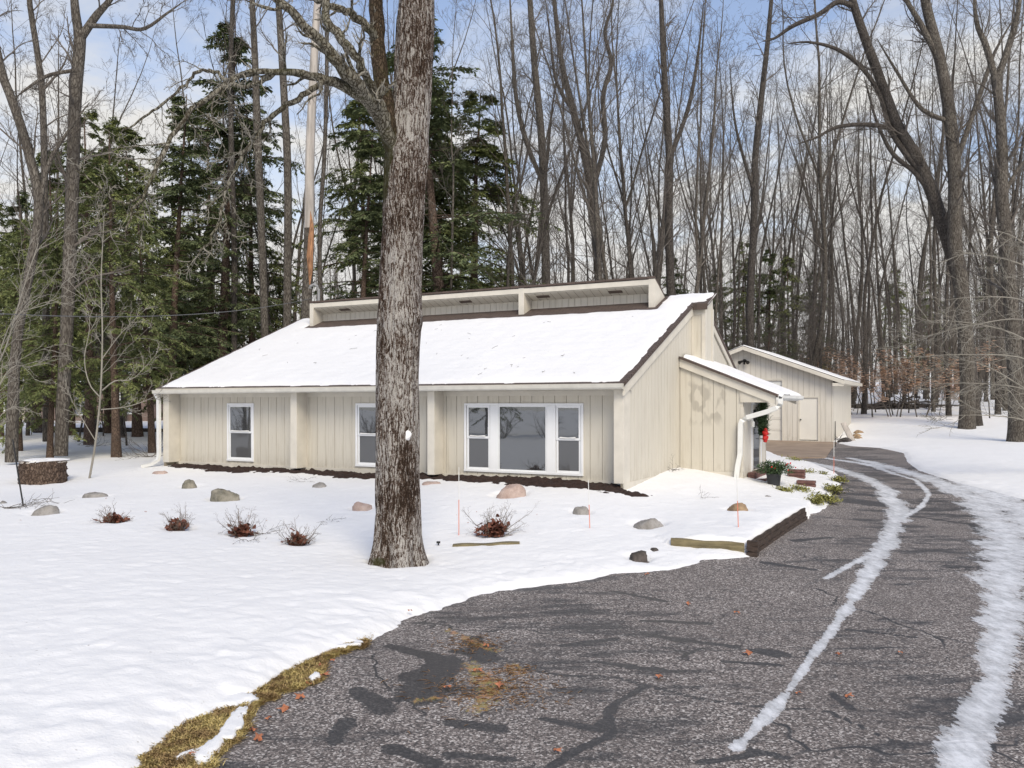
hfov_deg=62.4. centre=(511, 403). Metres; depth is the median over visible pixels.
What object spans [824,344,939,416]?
beech sapling
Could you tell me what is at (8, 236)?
hemlock tree
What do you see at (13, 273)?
hemlock tree
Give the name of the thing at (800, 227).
maple tree
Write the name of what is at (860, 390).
beech sapling
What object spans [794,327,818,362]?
sapling
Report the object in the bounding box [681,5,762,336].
maple tree
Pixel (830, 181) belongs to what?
maple tree
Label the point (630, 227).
maple tree
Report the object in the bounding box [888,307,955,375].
sapling
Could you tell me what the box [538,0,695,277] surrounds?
maple tree
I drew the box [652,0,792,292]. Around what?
maple tree
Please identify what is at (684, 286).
maple tree
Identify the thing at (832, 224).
maple tree
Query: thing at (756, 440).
entry door
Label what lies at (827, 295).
sapling
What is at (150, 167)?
maple tree
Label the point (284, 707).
fallen leaf
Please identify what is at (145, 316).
overhead cable
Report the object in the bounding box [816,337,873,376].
beech sapling
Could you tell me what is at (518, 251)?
maple tree
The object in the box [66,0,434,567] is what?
oak tree
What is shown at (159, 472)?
boulder
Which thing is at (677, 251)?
maple tree
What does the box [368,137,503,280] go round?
hemlock tree
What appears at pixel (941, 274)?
maple tree
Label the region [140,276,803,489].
house
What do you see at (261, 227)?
maple tree
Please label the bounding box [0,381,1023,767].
snow ground
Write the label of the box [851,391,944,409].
brush pile
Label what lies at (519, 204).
maple tree
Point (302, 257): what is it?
maple tree
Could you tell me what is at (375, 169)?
maple tree
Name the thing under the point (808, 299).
sapling
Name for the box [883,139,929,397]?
maple tree
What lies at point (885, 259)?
maple tree
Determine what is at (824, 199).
maple tree
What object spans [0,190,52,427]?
hemlock tree
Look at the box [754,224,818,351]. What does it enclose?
sapling
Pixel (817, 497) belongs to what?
ground cover
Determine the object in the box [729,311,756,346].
sapling
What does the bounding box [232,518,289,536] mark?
fallen twigs
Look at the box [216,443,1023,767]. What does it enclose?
driveway
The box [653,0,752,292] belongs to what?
maple tree
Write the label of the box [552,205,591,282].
maple tree
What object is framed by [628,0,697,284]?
maple tree
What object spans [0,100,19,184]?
maple tree
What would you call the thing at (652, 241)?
maple tree
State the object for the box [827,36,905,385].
maple tree
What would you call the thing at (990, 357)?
sapling
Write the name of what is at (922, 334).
sapling
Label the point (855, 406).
fallen log
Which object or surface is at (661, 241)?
maple tree
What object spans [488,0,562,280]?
maple tree
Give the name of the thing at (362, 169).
hemlock tree
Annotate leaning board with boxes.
[841,422,855,440]
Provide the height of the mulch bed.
0.482 m
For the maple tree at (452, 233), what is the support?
on the snow ground at (126, 643)
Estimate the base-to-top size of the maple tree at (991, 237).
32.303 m
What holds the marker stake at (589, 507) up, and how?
on the snow ground at (126, 643)
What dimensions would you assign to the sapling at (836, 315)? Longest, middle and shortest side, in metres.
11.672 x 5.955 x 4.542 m
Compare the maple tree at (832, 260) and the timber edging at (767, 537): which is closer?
the timber edging at (767, 537)
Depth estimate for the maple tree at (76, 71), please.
26.83 m
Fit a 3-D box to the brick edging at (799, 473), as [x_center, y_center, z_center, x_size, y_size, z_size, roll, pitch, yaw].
[7.539,1.921,22.399,0.440,0.330,0.220,0,0,28]
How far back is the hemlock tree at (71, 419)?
44.95 m
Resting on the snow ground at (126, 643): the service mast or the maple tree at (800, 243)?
the maple tree at (800, 243)
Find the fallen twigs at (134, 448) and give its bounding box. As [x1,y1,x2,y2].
[113,426,162,459]
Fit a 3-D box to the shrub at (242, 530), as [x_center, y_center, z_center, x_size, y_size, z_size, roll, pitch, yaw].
[-4.678,2.055,14.567,0.706,0.614,0.737,0,0,28]
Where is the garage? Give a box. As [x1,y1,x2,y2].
[729,345,861,441]
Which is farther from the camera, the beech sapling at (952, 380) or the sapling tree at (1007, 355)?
the beech sapling at (952, 380)
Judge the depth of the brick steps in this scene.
21.20 m
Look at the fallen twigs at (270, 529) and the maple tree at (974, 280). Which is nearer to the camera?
the fallen twigs at (270, 529)
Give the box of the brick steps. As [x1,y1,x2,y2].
[748,469,766,480]
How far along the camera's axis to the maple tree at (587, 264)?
56.70 m
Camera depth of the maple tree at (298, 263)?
57.95 m
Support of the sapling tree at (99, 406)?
on the snow ground at (126, 643)
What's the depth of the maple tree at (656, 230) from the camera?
102.07 m
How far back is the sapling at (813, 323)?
56.77 m
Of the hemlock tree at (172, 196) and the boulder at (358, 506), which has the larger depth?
the hemlock tree at (172, 196)
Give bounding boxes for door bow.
[762,428,768,441]
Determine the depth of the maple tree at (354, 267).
55.28 m
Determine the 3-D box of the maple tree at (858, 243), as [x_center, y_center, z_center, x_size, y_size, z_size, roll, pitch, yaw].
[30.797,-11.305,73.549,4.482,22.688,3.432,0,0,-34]
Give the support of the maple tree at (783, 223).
on the snow ground at (126, 643)
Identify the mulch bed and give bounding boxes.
[168,463,652,496]
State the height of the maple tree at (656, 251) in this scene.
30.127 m
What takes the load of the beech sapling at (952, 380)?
on the snow ground at (126, 643)
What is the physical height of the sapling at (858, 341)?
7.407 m
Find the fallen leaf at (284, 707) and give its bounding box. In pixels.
[276,704,288,712]
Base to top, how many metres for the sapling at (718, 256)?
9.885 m
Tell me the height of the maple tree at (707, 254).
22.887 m
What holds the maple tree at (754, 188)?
on the snow ground at (126, 643)
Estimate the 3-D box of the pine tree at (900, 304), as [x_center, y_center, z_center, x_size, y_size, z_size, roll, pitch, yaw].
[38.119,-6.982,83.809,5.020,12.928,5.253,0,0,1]
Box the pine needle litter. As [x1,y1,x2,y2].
[382,633,580,732]
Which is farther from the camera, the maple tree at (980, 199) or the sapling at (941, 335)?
the sapling at (941, 335)
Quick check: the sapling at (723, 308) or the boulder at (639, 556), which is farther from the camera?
the sapling at (723, 308)
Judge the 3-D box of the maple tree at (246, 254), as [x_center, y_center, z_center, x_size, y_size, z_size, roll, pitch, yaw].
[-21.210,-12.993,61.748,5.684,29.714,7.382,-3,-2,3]
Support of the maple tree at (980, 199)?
on the snow ground at (126, 643)
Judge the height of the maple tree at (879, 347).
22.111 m
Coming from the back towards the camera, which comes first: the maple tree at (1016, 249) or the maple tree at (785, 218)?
the maple tree at (785, 218)
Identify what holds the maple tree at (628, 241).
on the snow ground at (126, 643)
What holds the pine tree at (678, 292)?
on the snow ground at (126, 643)
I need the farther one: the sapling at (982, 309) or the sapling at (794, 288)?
the sapling at (794, 288)
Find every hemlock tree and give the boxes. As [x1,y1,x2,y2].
[0,150,139,425]
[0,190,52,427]
[0,202,39,436]
[0,218,51,404]
[0,218,99,457]
[0,219,59,450]
[8,109,166,444]
[35,222,129,434]
[41,116,190,456]
[51,125,216,436]
[58,165,146,432]
[83,180,195,452]
[92,94,249,389]
[106,19,304,375]
[124,211,230,412]
[125,96,269,363]
[140,245,218,419]
[190,126,323,362]
[244,256,300,345]
[280,100,382,319]
[292,129,384,298]
[325,16,564,299]
[354,155,479,292]
[354,218,430,297]
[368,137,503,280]
[423,90,545,291]
[478,268,511,287]
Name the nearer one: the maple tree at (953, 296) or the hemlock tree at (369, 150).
the hemlock tree at (369, 150)
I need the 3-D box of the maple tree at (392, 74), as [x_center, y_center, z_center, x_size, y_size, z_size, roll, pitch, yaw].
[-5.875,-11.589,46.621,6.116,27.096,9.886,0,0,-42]
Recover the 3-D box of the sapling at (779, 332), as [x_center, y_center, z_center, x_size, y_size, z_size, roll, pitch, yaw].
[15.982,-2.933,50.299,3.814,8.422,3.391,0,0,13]
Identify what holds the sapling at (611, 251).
on the snow ground at (126, 643)
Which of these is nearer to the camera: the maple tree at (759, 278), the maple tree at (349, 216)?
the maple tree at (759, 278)
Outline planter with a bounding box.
[752,459,795,485]
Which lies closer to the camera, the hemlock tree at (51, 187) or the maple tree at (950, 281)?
the hemlock tree at (51, 187)
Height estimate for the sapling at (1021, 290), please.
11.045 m
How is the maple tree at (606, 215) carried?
on the snow ground at (126, 643)
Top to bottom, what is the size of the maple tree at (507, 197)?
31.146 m
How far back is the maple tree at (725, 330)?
70.14 m
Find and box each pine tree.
[661,258,690,295]
[710,265,744,349]
[718,242,772,350]
[745,247,798,358]
[760,256,829,369]
[793,270,844,370]
[873,270,919,390]
[905,275,951,392]
[973,253,1021,356]
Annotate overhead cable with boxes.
[0,298,311,316]
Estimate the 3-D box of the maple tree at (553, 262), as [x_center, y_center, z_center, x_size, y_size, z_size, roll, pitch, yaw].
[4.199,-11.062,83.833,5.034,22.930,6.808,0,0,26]
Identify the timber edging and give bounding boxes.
[452,541,519,546]
[671,538,743,552]
[746,540,758,556]
[752,508,807,551]
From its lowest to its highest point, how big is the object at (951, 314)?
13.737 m
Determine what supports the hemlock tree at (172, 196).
on the snow ground at (126, 643)
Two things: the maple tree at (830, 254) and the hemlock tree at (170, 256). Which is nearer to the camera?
the hemlock tree at (170, 256)
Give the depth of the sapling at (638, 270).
43.41 m
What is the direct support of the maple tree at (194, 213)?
on the snow ground at (126, 643)
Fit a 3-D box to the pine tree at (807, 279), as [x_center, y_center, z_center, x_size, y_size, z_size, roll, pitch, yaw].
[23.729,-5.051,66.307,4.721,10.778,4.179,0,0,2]
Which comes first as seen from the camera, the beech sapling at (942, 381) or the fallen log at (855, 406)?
the beech sapling at (942, 381)
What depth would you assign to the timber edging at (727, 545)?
13.43 m
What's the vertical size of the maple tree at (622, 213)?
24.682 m
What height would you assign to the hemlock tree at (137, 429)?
16.479 m
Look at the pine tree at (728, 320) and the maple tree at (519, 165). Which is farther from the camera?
the pine tree at (728, 320)
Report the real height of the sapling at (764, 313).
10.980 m
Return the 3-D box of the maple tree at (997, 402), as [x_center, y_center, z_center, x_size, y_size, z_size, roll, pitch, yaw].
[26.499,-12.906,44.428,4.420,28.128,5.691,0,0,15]
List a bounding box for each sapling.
[77,178,157,441]
[77,259,108,435]
[79,204,155,445]
[509,201,563,285]
[581,200,641,279]
[617,225,656,277]
[626,260,652,276]
[692,241,740,348]
[713,263,743,348]
[714,276,740,330]
[727,313,756,349]
[728,280,771,344]
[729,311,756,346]
[733,314,763,348]
[734,299,782,346]
[736,260,789,355]
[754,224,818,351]
[756,283,810,353]
[757,306,785,353]
[767,276,837,359]
[774,263,832,369]
[777,280,804,355]
[779,269,831,366]
[779,276,844,368]
[781,315,818,359]
[787,295,849,374]
[792,297,808,356]
[794,257,850,367]
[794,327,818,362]
[797,287,826,363]
[798,240,854,363]
[801,253,888,416]
[810,267,860,403]
[811,260,868,372]
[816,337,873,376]
[822,278,855,374]
[822,300,852,371]
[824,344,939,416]
[828,296,874,403]
[830,339,846,373]
[837,325,870,403]
[839,270,893,411]
[839,371,872,414]
[840,344,868,410]
[843,277,893,414]
[849,266,915,399]
[849,313,869,377]
[858,238,906,407]
[869,325,901,393]
[871,327,1005,416]
[874,253,942,412]
[876,276,915,399]
[879,361,929,403]
[886,261,955,416]
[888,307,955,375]
[888,340,926,398]
[892,349,956,401]
[898,294,953,378]
[902,266,944,399]
[909,302,942,400]
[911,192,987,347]
[914,287,956,400]
[925,290,954,399]
[931,378,959,407]
[933,332,956,414]
[940,256,986,399]
[950,267,1020,402]
[952,270,1023,357]
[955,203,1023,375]
[956,307,1004,401]
[968,269,995,360]
[969,257,1005,417]
[972,295,995,375]
[977,265,1023,367]
[978,263,1022,373]
[983,220,1023,364]
[999,246,1023,342]
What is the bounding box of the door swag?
[755,402,771,435]
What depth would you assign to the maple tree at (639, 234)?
55.54 m
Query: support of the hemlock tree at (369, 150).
on the snow ground at (126, 643)
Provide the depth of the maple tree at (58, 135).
50.25 m
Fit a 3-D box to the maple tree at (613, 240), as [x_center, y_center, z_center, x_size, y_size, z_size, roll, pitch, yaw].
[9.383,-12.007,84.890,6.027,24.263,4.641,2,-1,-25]
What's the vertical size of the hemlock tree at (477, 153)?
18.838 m
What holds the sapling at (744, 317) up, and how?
on the snow ground at (126, 643)
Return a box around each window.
[75,395,84,414]
[227,403,253,461]
[355,403,375,466]
[464,403,583,475]
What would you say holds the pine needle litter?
on the driveway
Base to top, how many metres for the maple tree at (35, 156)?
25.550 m
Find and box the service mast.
[309,283,319,300]
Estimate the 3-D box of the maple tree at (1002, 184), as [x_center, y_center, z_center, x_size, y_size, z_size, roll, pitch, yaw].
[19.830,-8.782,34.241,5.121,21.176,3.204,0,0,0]
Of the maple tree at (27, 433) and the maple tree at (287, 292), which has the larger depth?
the maple tree at (27, 433)
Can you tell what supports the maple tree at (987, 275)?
on the snow ground at (126, 643)
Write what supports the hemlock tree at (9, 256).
on the snow ground at (126, 643)
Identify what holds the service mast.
attached to the house at (650, 386)
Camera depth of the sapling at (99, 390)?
43.93 m
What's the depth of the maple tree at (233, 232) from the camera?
39.90 m
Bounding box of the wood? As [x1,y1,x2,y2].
[1,184,1023,392]
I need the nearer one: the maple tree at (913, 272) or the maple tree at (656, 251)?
the maple tree at (656, 251)
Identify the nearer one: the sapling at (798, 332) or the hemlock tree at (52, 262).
the hemlock tree at (52, 262)
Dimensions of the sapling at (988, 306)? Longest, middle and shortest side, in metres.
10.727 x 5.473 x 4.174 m
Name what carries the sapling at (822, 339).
on the snow ground at (126, 643)
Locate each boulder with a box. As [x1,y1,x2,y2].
[31,505,59,515]
[82,492,107,497]
[152,471,167,473]
[181,479,196,488]
[210,488,239,501]
[312,482,325,487]
[352,502,371,510]
[422,481,440,484]
[496,484,525,498]
[573,506,588,514]
[629,550,647,561]
[633,518,662,529]
[727,503,747,510]
[837,437,851,442]
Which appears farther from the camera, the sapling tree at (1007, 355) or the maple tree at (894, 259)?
the maple tree at (894, 259)
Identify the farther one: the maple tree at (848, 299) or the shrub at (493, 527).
the maple tree at (848, 299)
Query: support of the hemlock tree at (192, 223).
on the snow ground at (126, 643)
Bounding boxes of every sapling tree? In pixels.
[0,210,113,425]
[49,169,175,477]
[877,208,1023,435]
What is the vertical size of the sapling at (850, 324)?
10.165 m
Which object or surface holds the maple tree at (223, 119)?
on the snow ground at (126, 643)
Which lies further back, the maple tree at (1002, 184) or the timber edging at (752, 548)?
the maple tree at (1002, 184)
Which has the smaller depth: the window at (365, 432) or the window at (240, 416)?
the window at (365, 432)
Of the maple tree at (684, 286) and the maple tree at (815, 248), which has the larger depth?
the maple tree at (684, 286)
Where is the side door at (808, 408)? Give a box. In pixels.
[798,397,819,441]
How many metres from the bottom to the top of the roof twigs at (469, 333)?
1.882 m
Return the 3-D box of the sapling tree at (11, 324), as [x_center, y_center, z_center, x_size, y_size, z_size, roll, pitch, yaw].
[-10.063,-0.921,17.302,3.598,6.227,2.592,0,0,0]
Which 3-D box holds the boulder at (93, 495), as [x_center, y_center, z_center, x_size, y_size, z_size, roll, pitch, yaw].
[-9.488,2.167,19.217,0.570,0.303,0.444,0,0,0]
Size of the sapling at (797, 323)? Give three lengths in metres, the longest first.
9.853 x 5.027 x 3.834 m
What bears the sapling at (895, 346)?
on the snow ground at (126, 643)
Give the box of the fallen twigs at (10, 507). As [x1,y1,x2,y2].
[0,494,71,508]
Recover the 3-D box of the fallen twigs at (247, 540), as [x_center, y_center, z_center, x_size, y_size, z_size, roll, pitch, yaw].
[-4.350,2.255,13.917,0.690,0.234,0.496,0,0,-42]
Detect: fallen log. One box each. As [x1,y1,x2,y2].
[33,428,162,432]
[854,404,958,408]
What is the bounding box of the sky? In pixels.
[0,0,1023,381]
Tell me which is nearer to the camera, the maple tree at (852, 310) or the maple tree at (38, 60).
the maple tree at (38, 60)
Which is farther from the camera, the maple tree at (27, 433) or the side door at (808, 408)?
the maple tree at (27, 433)
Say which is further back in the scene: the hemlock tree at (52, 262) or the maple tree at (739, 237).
the maple tree at (739, 237)
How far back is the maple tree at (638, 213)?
54.28 m
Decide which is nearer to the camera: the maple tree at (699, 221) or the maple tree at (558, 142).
the maple tree at (558, 142)
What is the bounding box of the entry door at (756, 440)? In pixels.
[751,402,761,471]
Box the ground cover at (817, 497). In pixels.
[772,455,848,504]
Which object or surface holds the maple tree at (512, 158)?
on the snow ground at (126, 643)
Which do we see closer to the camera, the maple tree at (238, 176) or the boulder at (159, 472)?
the boulder at (159, 472)
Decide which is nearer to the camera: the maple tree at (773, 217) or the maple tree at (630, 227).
the maple tree at (630, 227)
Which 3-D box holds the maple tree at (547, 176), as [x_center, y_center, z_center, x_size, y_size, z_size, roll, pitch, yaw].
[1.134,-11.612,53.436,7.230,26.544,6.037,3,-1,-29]
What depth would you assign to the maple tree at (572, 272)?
58.01 m
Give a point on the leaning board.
(848, 433)
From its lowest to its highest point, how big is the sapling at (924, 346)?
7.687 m
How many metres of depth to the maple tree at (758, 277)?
104.78 m
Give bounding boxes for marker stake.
[12,439,23,503]
[458,482,458,534]
[588,480,589,527]
[736,474,738,526]
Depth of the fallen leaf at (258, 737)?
6.20 m
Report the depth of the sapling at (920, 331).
57.05 m
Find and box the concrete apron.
[766,440,836,458]
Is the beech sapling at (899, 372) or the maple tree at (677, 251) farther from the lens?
the maple tree at (677, 251)
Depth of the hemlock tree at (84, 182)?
36.91 m
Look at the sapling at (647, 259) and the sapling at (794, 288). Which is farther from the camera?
the sapling at (794, 288)
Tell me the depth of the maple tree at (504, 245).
77.89 m
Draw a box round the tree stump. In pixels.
[17,458,69,484]
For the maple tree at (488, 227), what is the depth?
59.76 m
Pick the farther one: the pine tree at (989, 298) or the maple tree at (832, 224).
the pine tree at (989, 298)
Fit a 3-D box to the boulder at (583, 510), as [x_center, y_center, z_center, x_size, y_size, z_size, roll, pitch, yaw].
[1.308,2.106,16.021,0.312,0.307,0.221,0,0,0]
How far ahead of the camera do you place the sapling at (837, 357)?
54.73 m
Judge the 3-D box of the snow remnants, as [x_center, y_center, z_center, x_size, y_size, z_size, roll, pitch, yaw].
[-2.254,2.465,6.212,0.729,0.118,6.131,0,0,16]
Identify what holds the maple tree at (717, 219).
on the snow ground at (126, 643)
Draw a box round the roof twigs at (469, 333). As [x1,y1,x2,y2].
[263,316,632,374]
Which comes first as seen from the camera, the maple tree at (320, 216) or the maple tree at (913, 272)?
the maple tree at (320, 216)
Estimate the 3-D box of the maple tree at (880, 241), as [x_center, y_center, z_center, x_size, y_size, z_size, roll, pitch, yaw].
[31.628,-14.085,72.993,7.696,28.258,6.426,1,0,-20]
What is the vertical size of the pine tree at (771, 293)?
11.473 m
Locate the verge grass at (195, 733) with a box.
[133,635,371,767]
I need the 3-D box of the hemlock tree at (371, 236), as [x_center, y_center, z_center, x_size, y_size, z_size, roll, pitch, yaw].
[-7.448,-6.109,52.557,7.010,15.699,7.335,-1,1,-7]
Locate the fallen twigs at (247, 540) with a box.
[233,530,259,543]
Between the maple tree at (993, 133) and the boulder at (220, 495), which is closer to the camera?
the boulder at (220, 495)
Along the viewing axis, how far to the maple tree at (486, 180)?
45.64 m
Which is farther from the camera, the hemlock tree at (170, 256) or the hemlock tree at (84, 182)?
the hemlock tree at (170, 256)
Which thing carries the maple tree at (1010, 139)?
on the snow ground at (126, 643)
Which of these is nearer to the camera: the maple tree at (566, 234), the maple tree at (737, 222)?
the maple tree at (566, 234)
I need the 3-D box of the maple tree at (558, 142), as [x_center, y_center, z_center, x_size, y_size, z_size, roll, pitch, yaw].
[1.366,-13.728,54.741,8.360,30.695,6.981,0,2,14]
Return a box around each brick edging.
[787,469,805,478]
[796,480,815,486]
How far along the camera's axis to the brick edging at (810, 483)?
20.94 m
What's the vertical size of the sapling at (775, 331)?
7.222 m
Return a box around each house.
[3,366,189,420]
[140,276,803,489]
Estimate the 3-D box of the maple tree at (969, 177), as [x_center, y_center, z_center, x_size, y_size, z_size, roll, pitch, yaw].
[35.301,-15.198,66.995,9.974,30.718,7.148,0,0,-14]
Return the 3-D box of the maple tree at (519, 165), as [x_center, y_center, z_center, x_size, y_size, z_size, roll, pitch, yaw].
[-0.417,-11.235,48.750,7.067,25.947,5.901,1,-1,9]
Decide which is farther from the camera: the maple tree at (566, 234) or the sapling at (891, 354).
the sapling at (891, 354)
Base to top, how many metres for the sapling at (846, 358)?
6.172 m
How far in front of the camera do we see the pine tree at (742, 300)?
63.88 m
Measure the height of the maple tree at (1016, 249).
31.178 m
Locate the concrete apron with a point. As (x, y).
(805, 449)
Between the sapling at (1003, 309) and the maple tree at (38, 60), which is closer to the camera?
the maple tree at (38, 60)
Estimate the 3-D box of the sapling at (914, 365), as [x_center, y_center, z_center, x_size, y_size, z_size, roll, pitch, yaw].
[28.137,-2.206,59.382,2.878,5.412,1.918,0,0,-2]
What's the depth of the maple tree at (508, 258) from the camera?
41.08 m
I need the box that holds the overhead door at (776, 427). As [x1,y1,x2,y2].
[763,378,783,439]
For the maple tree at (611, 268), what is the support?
on the snow ground at (126, 643)
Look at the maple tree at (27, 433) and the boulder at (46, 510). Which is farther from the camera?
the maple tree at (27, 433)
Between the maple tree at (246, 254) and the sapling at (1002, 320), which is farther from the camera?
the maple tree at (246, 254)
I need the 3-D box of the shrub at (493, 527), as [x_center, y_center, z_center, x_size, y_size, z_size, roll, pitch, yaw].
[-0.251,2.010,14.498,1.105,0.809,1.071,0,0,-40]
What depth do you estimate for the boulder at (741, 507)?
16.24 m
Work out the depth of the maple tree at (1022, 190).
66.12 m
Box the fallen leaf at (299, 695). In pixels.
[295,693,304,698]
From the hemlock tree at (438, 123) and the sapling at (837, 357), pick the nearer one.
the hemlock tree at (438, 123)
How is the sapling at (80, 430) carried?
on the snow ground at (126, 643)
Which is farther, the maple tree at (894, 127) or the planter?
the maple tree at (894, 127)
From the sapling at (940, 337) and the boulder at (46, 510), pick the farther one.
the sapling at (940, 337)
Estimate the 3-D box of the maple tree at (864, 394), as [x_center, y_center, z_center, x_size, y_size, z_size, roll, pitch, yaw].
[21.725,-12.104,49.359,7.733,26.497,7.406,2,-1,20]
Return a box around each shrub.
[90,500,132,523]
[159,502,194,531]
[215,506,257,537]
[271,519,322,545]
[462,498,536,537]
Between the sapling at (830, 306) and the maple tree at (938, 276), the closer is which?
the sapling at (830, 306)
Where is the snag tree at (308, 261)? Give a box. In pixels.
[301,2,320,318]
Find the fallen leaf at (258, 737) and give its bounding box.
[253,732,261,740]
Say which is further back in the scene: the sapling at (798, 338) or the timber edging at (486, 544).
the sapling at (798, 338)
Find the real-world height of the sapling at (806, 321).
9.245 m
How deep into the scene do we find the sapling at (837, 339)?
59.19 m
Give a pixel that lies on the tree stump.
(38, 471)
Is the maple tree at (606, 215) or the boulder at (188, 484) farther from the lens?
the maple tree at (606, 215)
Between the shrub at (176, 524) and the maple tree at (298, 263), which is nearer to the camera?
the shrub at (176, 524)
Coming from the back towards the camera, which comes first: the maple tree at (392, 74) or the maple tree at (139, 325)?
the maple tree at (139, 325)
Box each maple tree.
[0,0,55,426]
[0,0,123,462]
[0,0,167,285]
[0,59,62,435]
[0,86,125,310]
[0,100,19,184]
[1,0,98,441]
[13,0,216,455]
[18,57,124,437]
[79,7,134,427]
[121,0,219,294]
[124,107,167,420]
[140,112,175,320]
[171,127,240,282]
[177,0,240,348]
[181,18,257,316]
[185,0,304,333]
[212,0,247,351]
[216,101,264,346]
[222,0,272,337]
[253,0,312,326]
[267,50,339,299]
[279,0,369,321]
[279,113,375,300]
[284,0,349,300]
[288,0,393,297]
[292,188,326,315]
[300,202,330,313]
[318,45,382,298]
[336,56,440,264]
[339,0,477,258]
[367,0,450,280]
[425,0,496,290]
[431,41,514,280]
[447,79,536,285]
[449,6,569,284]
[451,0,586,285]
[454,0,582,284]
[464,0,572,283]
[466,130,496,284]
[467,24,562,286]
[468,14,572,286]
[478,0,596,281]
[479,0,643,284]
[483,188,522,285]
[487,106,552,284]
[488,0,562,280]
[489,27,591,285]
[499,0,632,281]
[505,0,635,279]
[509,0,620,279]
[520,0,643,279]
[524,0,592,281]
[535,118,586,281]
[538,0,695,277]
[539,199,570,282]
[551,0,646,280]
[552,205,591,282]
[563,97,615,281]
[571,25,643,280]
[581,146,640,278]
[588,165,631,278]
[591,106,676,279]
[593,0,682,277]
[597,44,719,290]
[598,128,649,277]
[604,45,652,266]
[612,223,651,277]
[613,67,665,276]
[614,1,710,282]
[615,88,679,284]
[624,29,704,294]
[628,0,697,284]
[634,174,677,288]
[640,0,732,288]
[644,0,723,295]
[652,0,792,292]
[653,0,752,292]
[655,1,777,292]
[657,102,725,301]
[662,196,688,287]
[674,48,743,305]
[674,159,716,292]
[680,211,726,291]
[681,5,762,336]
[682,141,746,346]
[689,148,731,320]
[696,32,761,324]
[705,61,777,349]
[708,129,765,310]
[709,0,792,347]
[712,105,761,346]
[716,52,803,345]
[723,72,826,349]
[725,139,779,307]
[731,73,785,267]
[735,207,764,345]
[737,214,775,346]
[740,0,982,425]
[740,51,816,348]
[745,36,847,352]
[747,162,801,336]
[751,0,911,365]
[754,191,786,331]
[757,29,863,364]
[760,116,806,348]
[768,29,871,369]
[768,53,835,299]
[770,50,875,367]
[770,108,834,354]
[771,202,797,341]
[776,166,820,347]
[778,67,840,357]
[780,150,814,294]
[781,21,860,365]
[784,131,881,372]
[787,88,866,331]
[791,79,862,368]
[794,129,841,365]
[814,26,876,407]
[816,0,968,413]
[817,16,904,400]
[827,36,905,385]
[829,222,860,351]
[830,74,938,403]
[830,248,855,350]
[834,105,894,399]
[835,198,860,376]
[837,76,905,397]
[840,155,884,364]
[844,85,932,401]
[844,152,902,392]
[847,0,1023,428]
[849,159,906,396]
[859,169,900,388]
[869,141,948,394]
[872,1,1017,398]
[878,2,989,401]
[880,36,995,284]
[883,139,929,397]
[890,3,956,411]
[898,198,929,388]
[901,228,926,382]
[902,0,981,415]
[907,86,992,341]
[908,40,1023,403]
[908,172,943,391]
[912,29,1019,281]
[913,186,944,395]
[914,241,954,390]
[916,39,1010,401]
[924,0,1018,399]
[935,0,1023,410]
[936,185,979,327]
[941,164,988,361]
[949,0,1023,441]
[950,53,1023,240]
[954,173,980,364]
[959,63,1023,304]
[961,113,1023,294]
[962,65,1023,388]
[968,20,1023,414]
[972,0,1023,405]
[984,92,1023,306]
[1007,77,1023,349]
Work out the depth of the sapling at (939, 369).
47.17 m
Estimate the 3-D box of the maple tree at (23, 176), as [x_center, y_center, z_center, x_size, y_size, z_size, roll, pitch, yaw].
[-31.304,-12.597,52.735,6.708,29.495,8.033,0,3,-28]
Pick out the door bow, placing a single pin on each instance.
(765, 436)
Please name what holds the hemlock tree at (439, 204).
on the snow ground at (126, 643)
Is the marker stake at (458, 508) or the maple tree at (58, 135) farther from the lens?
the maple tree at (58, 135)
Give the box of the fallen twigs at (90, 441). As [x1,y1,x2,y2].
[70,430,110,446]
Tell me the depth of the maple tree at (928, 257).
71.65 m
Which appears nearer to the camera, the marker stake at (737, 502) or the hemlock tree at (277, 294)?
the marker stake at (737, 502)
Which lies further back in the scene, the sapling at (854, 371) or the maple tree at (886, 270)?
the maple tree at (886, 270)
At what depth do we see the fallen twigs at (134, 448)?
28.61 m
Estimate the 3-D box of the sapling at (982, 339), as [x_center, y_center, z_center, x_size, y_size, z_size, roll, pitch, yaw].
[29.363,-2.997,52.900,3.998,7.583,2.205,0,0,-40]
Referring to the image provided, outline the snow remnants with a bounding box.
[176,639,362,767]
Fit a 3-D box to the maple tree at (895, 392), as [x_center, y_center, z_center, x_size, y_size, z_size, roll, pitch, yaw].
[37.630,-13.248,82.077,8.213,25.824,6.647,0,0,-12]
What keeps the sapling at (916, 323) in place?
on the snow ground at (126, 643)
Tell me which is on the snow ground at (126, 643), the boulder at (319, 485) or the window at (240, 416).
the boulder at (319, 485)
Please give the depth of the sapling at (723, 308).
53.76 m
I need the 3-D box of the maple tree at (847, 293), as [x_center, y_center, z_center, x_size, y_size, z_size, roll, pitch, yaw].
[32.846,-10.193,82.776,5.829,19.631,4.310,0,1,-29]
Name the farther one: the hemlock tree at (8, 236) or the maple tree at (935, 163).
the maple tree at (935, 163)
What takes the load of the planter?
on the snow ground at (126, 643)
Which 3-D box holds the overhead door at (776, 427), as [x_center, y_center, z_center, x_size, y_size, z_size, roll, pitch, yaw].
[11.011,0.350,39.900,3.550,3.000,0.152,0,0,28]
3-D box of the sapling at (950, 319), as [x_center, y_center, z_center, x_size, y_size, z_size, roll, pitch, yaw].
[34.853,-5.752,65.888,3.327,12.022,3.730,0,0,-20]
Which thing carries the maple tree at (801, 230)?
on the snow ground at (126, 643)
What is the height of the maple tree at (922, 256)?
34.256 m
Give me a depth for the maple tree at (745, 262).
105.75 m
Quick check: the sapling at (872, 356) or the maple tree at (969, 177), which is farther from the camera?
the maple tree at (969, 177)

